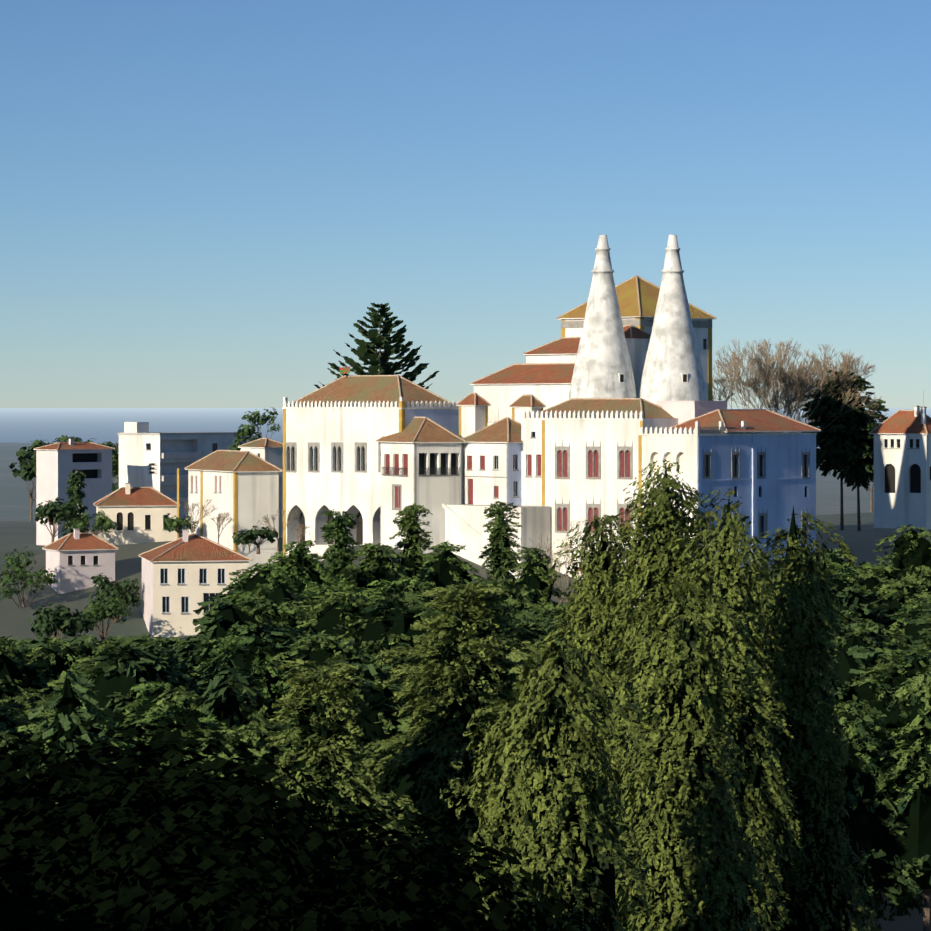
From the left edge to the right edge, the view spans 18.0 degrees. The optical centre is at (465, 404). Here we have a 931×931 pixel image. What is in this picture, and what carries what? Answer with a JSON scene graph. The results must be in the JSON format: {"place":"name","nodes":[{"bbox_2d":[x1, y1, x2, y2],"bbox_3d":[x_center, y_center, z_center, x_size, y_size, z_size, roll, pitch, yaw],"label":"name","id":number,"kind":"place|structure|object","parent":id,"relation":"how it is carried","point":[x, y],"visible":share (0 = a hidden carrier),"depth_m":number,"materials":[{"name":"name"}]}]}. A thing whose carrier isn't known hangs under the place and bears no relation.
{"place":"outdoors","nodes":[
{"label":"outdoors","id":0,"kind":"place"},
{"bbox_2d":[0,442,930,930],"bbox_3d":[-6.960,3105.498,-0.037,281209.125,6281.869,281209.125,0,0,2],"label":"ground","id":1,"kind":"structure","parent":0,"point":[16,530],"depth_m":461.71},
{"bbox_2d":[61,469,89,535],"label":"tree","id":2,"kind":"object","parent":1,"relation":"on","point":[77,495],"visible":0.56,"depth_m":486.24,"materials":[{"name":"green plant"}]},
{"bbox_2d":[0,713,594,930],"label":"trees","id":3,"kind":"object","parent":1,"relation":"on","point":[173,848],"depth_m":45.08,"materials":[{"name":"green plant"}]},
{"bbox_2d":[0,303,888,640],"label":"trees","id":4,"kind":"object","parent":1,"relation":"on","point":[848,447],"depth_m":477.17,"materials":[{"name":"green plant"}]},
{"bbox_2d":[0,524,930,930],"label":"woodland","id":5,"kind":"object","parent":1,"relation":"on","point":[56,690],"depth_m":233.19,"materials":[{"name":"green plant"}]},
{"bbox_2d":[192,501,755,726],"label":"trees","id":6,"kind":"object","parent":1,"relation":"on","point":[295,569],"depth_m":344.45,"materials":[{"name":"green plant"}]},
{"bbox_2d":[33,406,930,638],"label":"town","id":7,"kind":"object","parent":1,"relation":"on","point":[184,574],"visible":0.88,"depth_m":475.08,"materials":[{"name":"paint"}]},
{"bbox_2d":[177,275,820,579],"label":"palace","id":8,"kind":"structure","parent":1,"relation":"on","point":[540,450],"depth_m":427.37,"materials":[{"name":"paint"}]},
{"bbox_2d":[568,235,707,403],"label":"chimneys","id":9,"kind":"object","parent":8,"relation":"on","point":[602,360],"visible":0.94,"depth_m":428.52,"materials":[{"name":"white paint"}]},
{"bbox_2d":[618,373,687,382],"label":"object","id":10,"kind":"structure","parent":9,"relation":"attached to","point":[684,376],"depth_m":426.70,"materials":[{"name":"paint"}]},
{"bbox_2d":[183,338,887,602],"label":"bare trees","id":11,"kind":"object","parent":1,"relation":"on","point":[802,388],"visible":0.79,"depth_m":490.93,"materials":[{"name":"plant"}]},
{"bbox_2d":[260,460,882,930],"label":"trees","id":12,"kind":"object","parent":1,"relation":"on","point":[612,768],"depth_m":81.05,"materials":[{"name":"green plant"}]},
{"bbox_2d":[0,408,930,448],"bbox_3d":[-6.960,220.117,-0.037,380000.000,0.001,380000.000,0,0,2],"label":"sea","id":13,"kind":"structure","parent":0,"point":[47,425],"depth_m":38246.94,"materials":[{"name":"blue liquid"}]},
{"bbox_2d":[0,0,930,407],"label":"sky","id":14,"kind":"structure","parent":0,"point":[202,202],"materials":[{"name":"blue"}]},
{"bbox_2d":[602,515,646,541],"bbox_3d":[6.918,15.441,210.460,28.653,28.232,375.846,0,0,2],"label":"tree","id":15,"kind":"object","parent":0,"point":[611,519],"depth_m":396.12,"materials":[{"name":"green plant"}]}
]}

